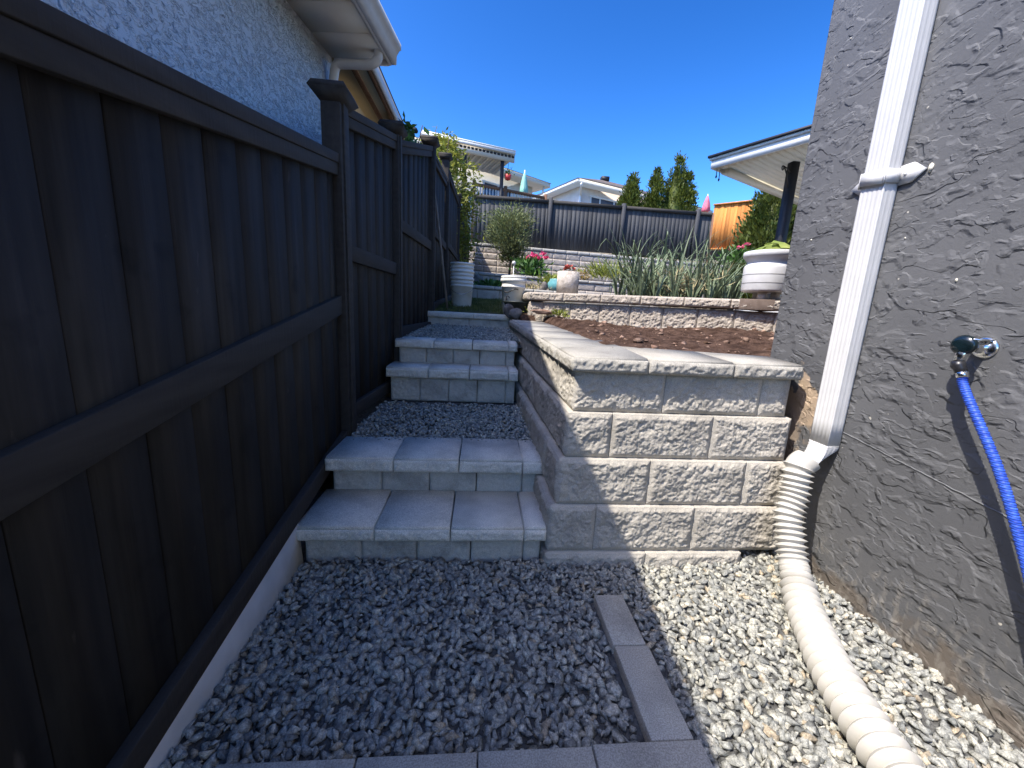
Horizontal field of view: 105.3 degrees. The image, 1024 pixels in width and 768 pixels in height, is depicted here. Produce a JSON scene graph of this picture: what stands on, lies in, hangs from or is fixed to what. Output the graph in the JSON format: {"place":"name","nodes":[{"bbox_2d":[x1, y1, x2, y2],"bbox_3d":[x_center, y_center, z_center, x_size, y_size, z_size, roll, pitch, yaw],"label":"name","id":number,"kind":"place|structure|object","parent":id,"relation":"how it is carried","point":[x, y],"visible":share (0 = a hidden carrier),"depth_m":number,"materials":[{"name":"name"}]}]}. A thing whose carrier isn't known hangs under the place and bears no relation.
{"place":"outdoors","nodes":[
{"label":"outdoors","id":0,"kind":"place"},
{"bbox_2d":[315,313,513,495],"bbox_3d":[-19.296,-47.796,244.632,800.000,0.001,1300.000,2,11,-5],"label":"ground","id":1,"kind":"structure","parent":0,"point":[328,483],"depth_m":2.84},
{"bbox_2d":[41,0,406,144],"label":"white house","id":2,"kind":"structure","parent":1,"relation":"on","point":[269,58],"depth_m":2.45,"materials":[{"name":"paint"}]},
{"bbox_2d":[0,0,469,767],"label":"wooden fence","id":3,"kind":"object","parent":1,"relation":"on","point":[214,304],"visible":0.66,"depth_m":0.98,"materials":[{"name":"black wood"}]},
{"bbox_2d":[397,111,428,157],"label":"climbing plant","id":4,"kind":"object","parent":3,"relation":"attached to","point":[412,130],"visible":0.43,"depth_m":3.49,"materials":[{"name":"green plant"}]},
{"bbox_2d":[508,319,802,568],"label":"retaining wall","id":5,"kind":"structure","parent":1,"relation":"on","point":[657,458],"depth_m":1.80,"materials":[{"name":"concrete"}]},
{"bbox_2d":[504,304,513,318],"bbox_3d":[-0.040,-0.795,4.264,0.118,0.162,0.088,-2,12,-25],"label":"garden rock","id":6,"kind":"object","parent":5,"relation":"on","point":[508,308],"visible":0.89,"depth_m":4.22,"materials":[{"name":"grey stone"}]},
{"bbox_2d":[509,308,521,319],"bbox_3d":[0.039,-0.762,4.225,0.148,0.124,0.088,2,11,-5],"label":"garden rock","id":7,"kind":"object","parent":5,"relation":"on","point":[515,313],"visible":0.99,"depth_m":4.20,"materials":[{"name":"grey stone"}]},
{"bbox_2d":[770,0,1023,748],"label":"grey house","id":8,"kind":"structure","parent":1,"relation":"on","point":[903,285],"depth_m":1.36,"materials":[{"name":"grey paint"}]},
{"bbox_2d":[772,450,923,767],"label":"drain pipe","id":9,"kind":"object","parent":8,"relation":"attached to","point":[870,731],"visible":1,"depth_m":1.29,"materials":[{"name":"white plastic"}]},
{"bbox_2d":[950,361,1023,581],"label":"garden hose","id":10,"kind":"object","parent":8,"relation":"hanging from","point":[961,372],"visible":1,"depth_m":1.09,"materials":[{"name":"blue plastic"}]},
{"bbox_2d":[351,397,532,454],"bbox_3d":[-0.462,0.262,2.650,1.450,0.082,1.050,2,11,-5],"label":"landing base","id":11,"kind":"object","parent":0,"point":[366,413],"visible":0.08,"depth_m":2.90,"materials":[{"name":"grey gravel"}]},
{"bbox_2d":[386,361,517,403],"bbox_3d":[-0.467,-0.014,3.142,0.999,0.268,0.316,2,11,-5],"label":"stone step","id":12,"kind":"object","parent":11,"relation":"on","point":[423,381],"visible":1,"depth_m":3.02,"materials":[{"name":"concrete"}]},
{"bbox_2d":[395,336,517,366],"bbox_3d":[-0.462,-0.271,3.332,0.988,0.220,0.313,2,11,-5],"label":"stone step","id":13,"kind":"object","parent":12,"relation":"on","point":[443,350],"visible":0.91,"depth_m":3.21,"materials":[{"name":"concrete"}]},
{"bbox_2d":[406,323,520,342],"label":"gravel","id":14,"kind":"structure","parent":13,"relation":"on","point":[436,331],"depth_m":3.74,"materials":[{"name":"grey gravel"}]},
{"bbox_2d":[434,297,504,314],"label":"lawn ground","id":15,"kind":"structure","parent":0,"point":[477,311],"depth_m":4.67,"materials":[{"name":"plant"}]},
{"bbox_2d":[435,199,447,309],"bbox_3d":[-0.835,-1.641,4.540,0.263,1.526,0.028,-8,15,-44],"label":"wooden stick","id":16,"kind":"object","parent":15,"relation":"on","point":[442,262],"visible":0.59,"depth_m":4.58,"materials":[{"name":"wood"}]},
{"bbox_2d":[450,277,473,306],"bbox_3d":[-0.665,-1.211,5.173,0.318,0.370,0.326,2,11,-5],"label":"bucket","id":17,"kind":"object","parent":15,"relation":"on","point":[461,290],"visible":0.81,"depth_m":5.06,"materials":[{"name":"plastic"}]},
{"bbox_2d":[450,270,473,277],"bbox_3d":[-0.661,-1.305,5.159,0.318,0.370,0.318,2,11,-5],"label":"bucket","id":18,"kind":"object","parent":17,"relation":"in","point":[463,273],"visible":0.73,"depth_m":5.01,"materials":[{"name":"plastic"}]},
{"bbox_2d":[450,262,474,270],"bbox_3d":[-0.656,-1.398,5.141,0.318,0.370,0.318,2,11,-5],"label":"bucket","id":19,"kind":"object","parent":18,"relation":"in","point":[462,266],"visible":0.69,"depth_m":4.99,"materials":[{"name":"plastic"}]},
{"bbox_2d":[501,275,526,311],"bbox_3d":[0.012,-1.060,4.678,0.312,0.440,0.312,2,11,-5],"label":"bucket","id":20,"kind":"object","parent":15,"relation":"on","point":[513,288],"visible":0.71,"depth_m":4.55,"materials":[{"name":"plastic"}]},
{"bbox_2d":[503,301,527,312],"bbox_3d":[0.066,-0.861,4.456,0.356,0.152,0.356,2,11,-5],"label":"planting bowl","id":21,"kind":"object","parent":15,"relation":"on","point":[522,306],"visible":0.34,"depth_m":4.31,"materials":[{"name":"black plastic"}]},
{"bbox_2d":[518,292,779,332],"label":"garden wall","id":22,"kind":"structure","parent":15,"relation":"on","point":[650,317],"depth_m":3.71,"materials":[{"name":"beige concrete"}]},
{"bbox_2d":[556,271,579,293],"bbox_3d":[0.603,-1.094,4.227,0.236,0.237,0.236,2,11,-5],"label":"concrete planter","id":23,"kind":"object","parent":22,"relation":"on","point":[567,281],"visible":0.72,"depth_m":4.13,"materials":[{"name":"white concrete"}]},
{"bbox_2d":[735,299,774,310],"bbox_3d":[2.144,-0.700,3.457,0.260,0.091,0.266,8,12,22],"label":"brown paver","id":24,"kind":"object","parent":22,"relation":"on","point":[759,304],"visible":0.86,"depth_m":3.34,"materials":[{"name":"beige stone"}]},
{"bbox_2d":[740,249,788,300],"bbox_3d":[2.223,-0.936,3.402,0.412,0.400,0.412,2,11,-5],"label":"planter bowl","id":25,"kind":"object","parent":24,"relation":"on","point":[764,271],"visible":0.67,"depth_m":3.27,"materials":[{"name":"white ceramic"}]},
{"bbox_2d":[756,240,789,249],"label":"squash plant","id":26,"kind":"object","parent":25,"relation":"in","point":[774,244],"visible":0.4,"depth_m":3.27,"materials":[{"name":"green plant"}]},
{"bbox_2d":[159,491,1023,767],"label":"gravel base","id":27,"kind":"object","parent":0,"point":[327,741],"visible":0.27,"depth_m":1.24,"materials":[{"name":"grey gravel"}]},
{"bbox_2d":[216,758,355,767],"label":"edging paver","id":28,"kind":"object","parent":27,"relation":"on","point":[339,763],"visible":1,"depth_m":0.96,"materials":[{"name":"concrete"}]},
{"bbox_2d":[355,752,476,767],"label":"edging paver","id":29,"kind":"object","parent":27,"relation":"on","point":[459,760],"visible":1,"depth_m":0.98,"materials":[{"name":"concrete"}]},
{"bbox_2d":[296,489,545,561],"bbox_3d":[-0.410,0.702,1.921,1.104,0.203,0.376,2,11,-5],"label":"stone step","id":30,"kind":"object","parent":27,"relation":"on","point":[385,525],"visible":0.96,"depth_m":1.80,"materials":[{"name":"concrete"}]},
{"bbox_2d":[325,436,541,495],"bbox_3d":[-0.410,0.469,2.198,1.114,0.232,0.344,2,11,-5],"label":"stone step","id":31,"kind":"object","parent":30,"relation":"on","point":[407,463],"visible":0.94,"depth_m":2.07,"materials":[{"name":"concrete"}]},
{"bbox_2d":[478,747,596,767],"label":"edging paver","id":32,"kind":"object","parent":27,"relation":"on","point":[577,757],"visible":1,"depth_m":1.00,"materials":[{"name":"concrete"}]},
{"bbox_2d":[593,595,645,653],"bbox_3d":[0.398,0.911,1.476,0.117,0.065,0.237,2,11,-5],"label":"edging paver","id":33,"kind":"object","parent":27,"relation":"on","point":[619,625],"visible":0.66,"depth_m":1.45,"materials":[{"name":"concrete"}]},
{"bbox_2d":[614,645,692,741],"bbox_3d":[0.423,0.966,1.211,0.120,0.063,0.300,2,11,-5],"label":"edging paver","id":34,"kind":"object","parent":27,"relation":"on","point":[659,716],"visible":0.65,"depth_m":1.18,"materials":[{"name":"concrete"}]},
{"bbox_2d":[593,740,713,767],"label":"edging paver","id":35,"kind":"object","parent":27,"relation":"on","point":[680,754],"visible":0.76,"depth_m":1.02,"materials":[{"name":"concrete"}]},
{"bbox_2d":[379,0,833,212],"label":"sky","id":36,"kind":"structure","parent":0,"point":[590,89],"materials":[{"name":"blue"}]},
{"bbox_2d":[566,250,725,263],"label":"hill","id":37,"kind":"structure","parent":0,"point":[647,257],"depth_m":16.73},
{"bbox_2d":[418,130,515,207],"bbox_3d":[-1.844,-6.761,14.314,3.237,3.244,2.088,-2,12,-23],"label":"deck cover","id":38,"kind":"object","parent":37,"relation":"on","point":[492,159],"visible":0.52,"depth_m":13.60,"materials":[{"name":"white metal"}]},
{"bbox_2d":[503,162,514,180],"bbox_3d":[-0.134,-7.549,13.868,0.475,0.614,0.353,2,11,-5],"label":"hanging basket","id":39,"kind":"object","parent":38,"relation":"hanging from","point":[507,175],"visible":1,"depth_m":13.83,"materials":[{"name":"red"}]},
{"bbox_2d":[413,137,550,251],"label":"neighbour house","id":40,"kind":"structure","parent":37,"relation":"on","point":[515,180],"depth_m":17.48,"materials":[{"name":"grey paint"}]},
{"bbox_2d":[482,179,513,206],"bbox_3d":[-0.647,-8.451,17.581,1.760,0.990,0.060,-6,14,-40],"label":"window","id":41,"kind":"structure","parent":40,"relation":"in","point":[485,182],"depth_m":17.30,"materials":[{"name":"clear glass"}]},
{"bbox_2d":[471,180,546,240],"bbox_3d":[-0.078,-6.254,14.799,3.072,2.242,0.154,-2,12,-25],"label":"deck railing","id":42,"kind":"object","parent":37,"relation":"on","point":[506,190],"visible":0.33,"depth_m":14.48,"materials":[{"name":"grey wood"}]},
{"bbox_2d":[520,170,527,197],"bbox_3d":[0.442,-7.281,15.350,0.339,2.080,0.344,2,11,-5],"label":"patio umbrella","id":43,"kind":"object","parent":37,"relation":"on","point":[523,186],"visible":0.64,"depth_m":15.17,"materials":[{"name":"teal fabric"}]},
{"bbox_2d":[535,176,712,212],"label":"neighbour house","id":44,"kind":"structure","parent":37,"relation":"on","point":[603,190],"depth_m":21.97,"materials":[{"name":"white paint"}]},
{"bbox_2d":[589,195,619,204],"bbox_3d":[5.417,-10.034,22.424,2.510,1.090,0.060,-3,13,-28],"label":"window","id":45,"kind":"structure","parent":44,"relation":"in","point":[593,199],"depth_m":22.13,"materials":[{"name":"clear glass"}]},
{"bbox_2d":[612,171,646,256],"bbox_3d":[4.749,-6.806,15.879,1.994,3.515,1.902,2,11,-5],"label":"cedar tree","id":46,"kind":"object","parent":37,"relation":"on","point":[630,194],"visible":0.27,"depth_m":15.48,"materials":[{"name":"green plant"}]},
{"bbox_2d":[639,166,667,257],"bbox_3d":[5.792,-6.857,15.884,1.785,3.818,1.793,11,14,36],"label":"cedar tree","id":47,"kind":"object","parent":37,"relation":"on","point":[653,197],"visible":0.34,"depth_m":15.54,"materials":[{"name":"green plant"}]},
{"bbox_2d":[661,150,698,258],"bbox_3d":[6.696,-7.168,15.956,2.093,4.346,2.293,2,11,-5],"label":"cedar tree","id":48,"kind":"object","parent":37,"relation":"on","point":[680,193],"visible":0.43,"depth_m":15.52,"materials":[{"name":"green plant"}]},
{"bbox_2d":[701,194,709,211],"bbox_3d":[9.649,-8.417,19.529,0.417,2.016,0.424,2,11,-5],"label":"patio umbrella","id":49,"kind":"object","parent":37,"relation":"on","point":[706,206],"visible":0.92,"depth_m":19.33,"materials":[{"name":"pink fabric"}]},
{"bbox_2d":[520,313,773,356],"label":"soil","id":50,"kind":"structure","parent":0,"point":[756,343],"depth_m":2.92,"materials":[{"name":"brown soil"}]},
{"bbox_2d":[530,309,551,314],"bbox_3d":[0.312,-0.752,4.073,0.254,0.052,0.095,4,11,6],"label":"clay shard","id":51,"kind":"object","parent":50,"relation":"on","point":[542,311],"visible":0.91,"depth_m":4.04,"materials":[{"name":"stone"}]},
{"bbox_2d":[551,308,569,316],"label":"weed plant","id":52,"kind":"object","parent":50,"relation":"on","point":[564,312],"visible":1,"depth_m":3.91,"materials":[{"name":"green plant"}]},
{"bbox_2d":[644,305,768,311],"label":"raised bed soil","id":53,"kind":"structure","parent":0,"point":[713,308],"depth_m":4.89,"materials":[{"name":"brown soil"}]},
{"bbox_2d":[598,254,648,294],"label":"onion plant","id":54,"kind":"object","parent":53,"relation":"on","point":[619,292],"visible":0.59,"depth_m":4.65,"materials":[{"name":"green plant"}]},
{"bbox_2d":[595,220,666,294],"bbox_3d":[1.480,-1.552,4.930,0.945,1.043,0.544,4,11,5],"label":"onion plant","id":55,"kind":"object","parent":53,"relation":"on","point":[618,256],"visible":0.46,"depth_m":4.90,"materials":[{"name":"green plant"}]},
{"bbox_2d":[608,233,661,286],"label":"onion plant","id":56,"kind":"object","parent":53,"relation":"on","point":[635,258],"visible":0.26,"depth_m":4.63,"materials":[{"name":"green plant"}]},
{"bbox_2d":[609,218,666,295],"bbox_3d":[1.394,-1.392,4.490,0.823,0.908,0.474,-6,14,-39],"label":"onion plant","id":57,"kind":"object","parent":53,"relation":"on","point":[634,275],"visible":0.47,"depth_m":4.42,"materials":[{"name":"green plant"}]},
{"bbox_2d":[617,254,659,295],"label":"onion plant","id":58,"kind":"object","parent":53,"relation":"on","point":[633,291],"visible":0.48,"depth_m":4.30,"materials":[{"name":"green plant"}]},
{"bbox_2d":[608,236,676,295],"bbox_3d":[1.264,-1.180,4.009,0.448,0.680,0.793,-7,15,-40],"label":"onion plant","id":59,"kind":"object","parent":53,"relation":"on","point":[641,286],"visible":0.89,"depth_m":4.12,"materials":[{"name":"green plant"}]},
{"bbox_2d":[627,241,670,295],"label":"onion plant","id":60,"kind":"object","parent":53,"relation":"on","point":[659,286],"visible":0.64,"depth_m":4.29,"materials":[{"name":"green plant"}]},
{"bbox_2d":[629,246,673,295],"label":"onion plant","id":61,"kind":"object","parent":53,"relation":"on","point":[648,292],"visible":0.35,"depth_m":4.47,"materials":[{"name":"green plant"}]},
{"bbox_2d":[646,257,669,292],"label":"onion plant","id":62,"kind":"object","parent":53,"relation":"on","point":[656,273],"visible":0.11,"depth_m":4.89,"materials":[{"name":"green plant"}]},
{"bbox_2d":[636,231,689,295],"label":"onion plant","id":63,"kind":"object","parent":53,"relation":"on","point":[664,254],"visible":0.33,"depth_m":4.82,"materials":[{"name":"green plant"}]},
{"bbox_2d":[642,234,701,296],"bbox_3d":[2.097,-1.573,5.279,0.906,1.000,0.521,-3,12,-27],"label":"onion plant","id":64,"kind":"object","parent":53,"relation":"on","point":[665,257],"visible":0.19,"depth_m":5.18,"materials":[{"name":"green plant"}]},
{"bbox_2d":[650,254,701,296],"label":"onion plant","id":65,"kind":"object","parent":53,"relation":"on","point":[665,294],"visible":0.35,"depth_m":4.51,"materials":[{"name":"green plant"}]},
{"bbox_2d":[660,250,693,299],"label":"onion plant","id":66,"kind":"object","parent":53,"relation":"on","point":[685,292],"visible":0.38,"depth_m":4.40,"materials":[{"name":"green plant"}]},
{"bbox_2d":[655,227,704,296],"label":"onion plant","id":67,"kind":"object","parent":53,"relation":"on","point":[673,291],"visible":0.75,"depth_m":4.20,"materials":[{"name":"green plant"}]},
{"bbox_2d":[623,262,737,306],"bbox_3d":[2.019,-1.119,4.322,1.494,0.559,0.984,2,11,-5],"label":"withered plant","id":68,"kind":"object","parent":53,"relation":"on","point":[683,284],"visible":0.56,"depth_m":4.24,"materials":[{"name":"plant"}]},
{"bbox_2d":[653,225,734,294],"bbox_3d":[2.205,-1.535,4.939,0.981,1.083,0.565,6,12,17],"label":"onion plant","id":69,"kind":"object","parent":53,"relation":"on","point":[682,255],"visible":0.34,"depth_m":4.90,"materials":[{"name":"green plant"}]},
{"bbox_2d":[676,269,713,297],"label":"onion plant","id":70,"kind":"object","parent":53,"relation":"on","point":[689,290],"visible":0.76,"depth_m":4.18,"materials":[{"name":"green plant"}]},
{"bbox_2d":[676,232,733,297],"bbox_3d":[2.293,-1.415,4.708,0.498,0.954,0.864,1,11,-12],"label":"onion plant","id":71,"kind":"object","parent":53,"relation":"on","point":[699,262],"visible":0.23,"depth_m":4.79,"materials":[{"name":"green plant"}]},
{"bbox_2d":[694,222,731,297],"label":"onion plant","id":72,"kind":"object","parent":53,"relation":"on","point":[708,260],"visible":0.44,"depth_m":4.25,"materials":[{"name":"green plant"}]},
{"bbox_2d":[697,255,741,298],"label":"onion plant","id":73,"kind":"object","parent":53,"relation":"on","point":[726,276],"visible":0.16,"depth_m":4.38,"materials":[{"name":"green plant"}]},
{"bbox_2d":[698,242,746,298],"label":"onion plant","id":74,"kind":"object","parent":53,"relation":"on","point":[728,294],"visible":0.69,"depth_m":4.06,"materials":[{"name":"green plant"}]},
{"bbox_2d":[702,250,744,286],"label":"onion plant","id":75,"kind":"object","parent":53,"relation":"on","point":[730,265],"visible":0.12,"depth_m":4.81,"materials":[{"name":"green plant"}]},
{"bbox_2d":[696,236,751,297],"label":"onion plant","id":76,"kind":"object","parent":53,"relation":"on","point":[699,294],"visible":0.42,"depth_m":4.32,"materials":[{"name":"green plant"}]},
{"bbox_2d":[707,234,743,298],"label":"onion plant","id":77,"kind":"object","parent":53,"relation":"on","point":[718,296],"visible":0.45,"depth_m":4.16,"materials":[{"name":"green plant"}]},
{"bbox_2d":[698,247,754,297],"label":"onion plant","id":78,"kind":"object","parent":53,"relation":"on","point":[710,292],"visible":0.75,"depth_m":4.09,"materials":[{"name":"green plant"}]},
{"bbox_2d":[726,280,742,298],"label":"onion plant","id":79,"kind":"object","parent":53,"relation":"on","point":[734,294],"visible":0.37,"depth_m":4.19,"materials":[{"name":"green plant"}]},
{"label":"patio","id":80,"kind":"structure","parent":0,"visible":0},
{"bbox_2d":[713,242,755,264],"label":"peony plant","id":81,"kind":"object","parent":80,"relation":"on","point":[732,256],"visible":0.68,"depth_m":7.53,"materials":[{"name":"green plant"}]},
{"bbox_2d":[708,124,811,299],"bbox_3d":[5.106,-2.268,6.369,3.650,2.405,2.190,-4,13,-32],"label":"patio cover","id":82,"kind":"object","parent":80,"relation":"on","point":[773,165],"visible":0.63,"depth_m":5.83,"materials":[{"name":"white metal"}]},
{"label":"upper terrace soil","id":83,"kind":"structure","parent":0,"visible":0},
{"bbox_2d":[476,195,539,273],"bbox_3d":[-0.021,-4.382,11.771,1.795,2.349,2.112,13,15,40],"label":"feathery bush","id":84,"kind":"object","parent":83,"relation":"on","point":[501,227],"visible":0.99,"depth_m":11.47,"materials":[{"name":"green plant"}]},
{"bbox_2d":[508,250,553,275],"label":"peony plant","id":85,"kind":"object","parent":83,"relation":"on","point":[528,264],"visible":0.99,"depth_m":10.32,"materials":[{"name":"green plant"}]},
{"bbox_2d":[555,264,574,271],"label":"bedding plant","id":86,"kind":"object","parent":83,"relation":"on","point":[567,266],"visible":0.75,"depth_m":10.17,"materials":[{"name":"red plant"}]},
{"bbox_2d":[568,268,592,279],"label":"bedding plant","id":87,"kind":"object","parent":83,"relation":"on","point":[585,274],"visible":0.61,"depth_m":10.47,"materials":[{"name":"green plant"}]},
{"bbox_2d":[469,242,722,283],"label":"retaining wall","id":88,"kind":"structure","parent":83,"relation":"on","point":[490,262],"depth_m":12.95,"materials":[{"name":"grey stone"}]},
{"bbox_2d":[472,194,721,259],"bbox_3d":[8.629,-5.028,13.597,19.896,1.662,0.130,2,11,-5],"label":"wooden fence","id":89,"kind":"object","parent":88,"relation":"on","point":[572,226],"visible":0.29,"depth_m":13.12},
{"bbox_2d":[571,256,631,281],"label":"daylily plant","id":90,"kind":"object","parent":83,"relation":"on","point":[602,271],"visible":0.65,"depth_m":10.34,"materials":[{"name":"green plant"}]},
{"bbox_2d":[705,200,752,268],"bbox_3d":[6.404,-3.777,11.658,0.179,3.255,1.479,-1,12,-20],"label":"privacy screen","id":91,"kind":"object","parent":83,"relation":"on","point":[724,218],"visible":0.5,"depth_m":11.62,"materials":[{"name":"brown wood"}]},
{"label":"terrace soil","id":92,"kind":"structure","parent":0,"visible":0},
{"bbox_2d":[473,274,482,284],"bbox_3d":[-0.822,-2.316,8.888,0.348,0.358,0.258,2,11,-5],"label":"garden rock","id":93,"kind":"object","parent":92,"relation":"on","point":[476,277],"visible":0.3,"depth_m":8.78,"materials":[{"name":"grey stone"}]},
{"bbox_2d":[473,278,501,286],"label":"hosta plant","id":94,"kind":"object","parent":92,"relation":"on","point":[489,282],"visible":0.42,"depth_m":8.62,"materials":[{"name":"green plant"}]},
{"bbox_2d":[525,283,554,289],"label":"bedding plant","id":95,"kind":"object","parent":92,"relation":"on","point":[531,286],"visible":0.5,"depth_m":8.26,"materials":[{"name":"beige plant"}]},
{"bbox_2d":[528,271,556,286],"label":"bedding plant","id":96,"kind":"object","parent":92,"relation":"on","point":[546,278],"visible":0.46,"depth_m":8.65,"materials":[{"name":"green plant"}]},
{"bbox_2d":[539,282,547,289],"bbox_3d":[0.671,-2.041,8.184,0.167,0.198,0.217,8,12,24],"label":"garden rock","id":97,"kind":"object","parent":92,"relation":"on","point":[544,286],"visible":0.85,"depth_m":8.10,"materials":[{"name":"grey stone"}]},
{"bbox_2d":[548,279,556,290],"bbox_3d":[0.967,-2.118,8.448,0.400,0.290,0.400,2,11,-5],"label":"glazed pot","id":98,"kind":"object","parent":92,"relation":"on","point":[552,283],"visible":0.45,"depth_m":8.30,"materials":[{"name":"teal ceramic"}]},
{"bbox_2d":[474,272,702,297],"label":"garden wall","id":99,"kind":"structure","parent":92,"relation":"on","point":[592,287],"depth_m":9.87,"materials":[{"name":"grey stone"}]},
{"bbox_2d":[472,285,738,310],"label":"garden wall","id":100,"kind":"structure","parent":92,"relation":"on","point":[482,291],"depth_m":7.84,"materials":[{"name":"grey stone"}]},
{"bbox_2d":[718,190,796,298],"bbox_3d":[6.438,-3.545,9.594,2.509,4.183,2.396,2,11,-5],"label":"cedar tree","id":101,"kind":"object","parent":92,"relation":"on","point":[758,228],"visible":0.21,"depth_m":9.27,"materials":[{"name":"green plant"}]},
{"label":"upper landing base","id":102,"kind":"structure","parent":0,"visible":0},
{"bbox_2d":[428,311,509,327],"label":"stone step","id":103,"kind":"structure","parent":102,"relation":"on","point":[469,319],"depth_m":4.35,"materials":[{"name":"concrete"}]},
{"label":"neighbour yard","id":104,"kind":"structure","parent":0,"visible":0},
{"bbox_2d":[418,126,488,263],"bbox_3d":[-1.399,-3.707,8.264,1.890,3.098,1.843,-4,13,-33],"label":"leafy tree","id":105,"kind":"object","parent":104,"relation":"on","point":[451,148],"visible":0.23,"depth_m":8.08,"materials":[{"name":"green plant"}]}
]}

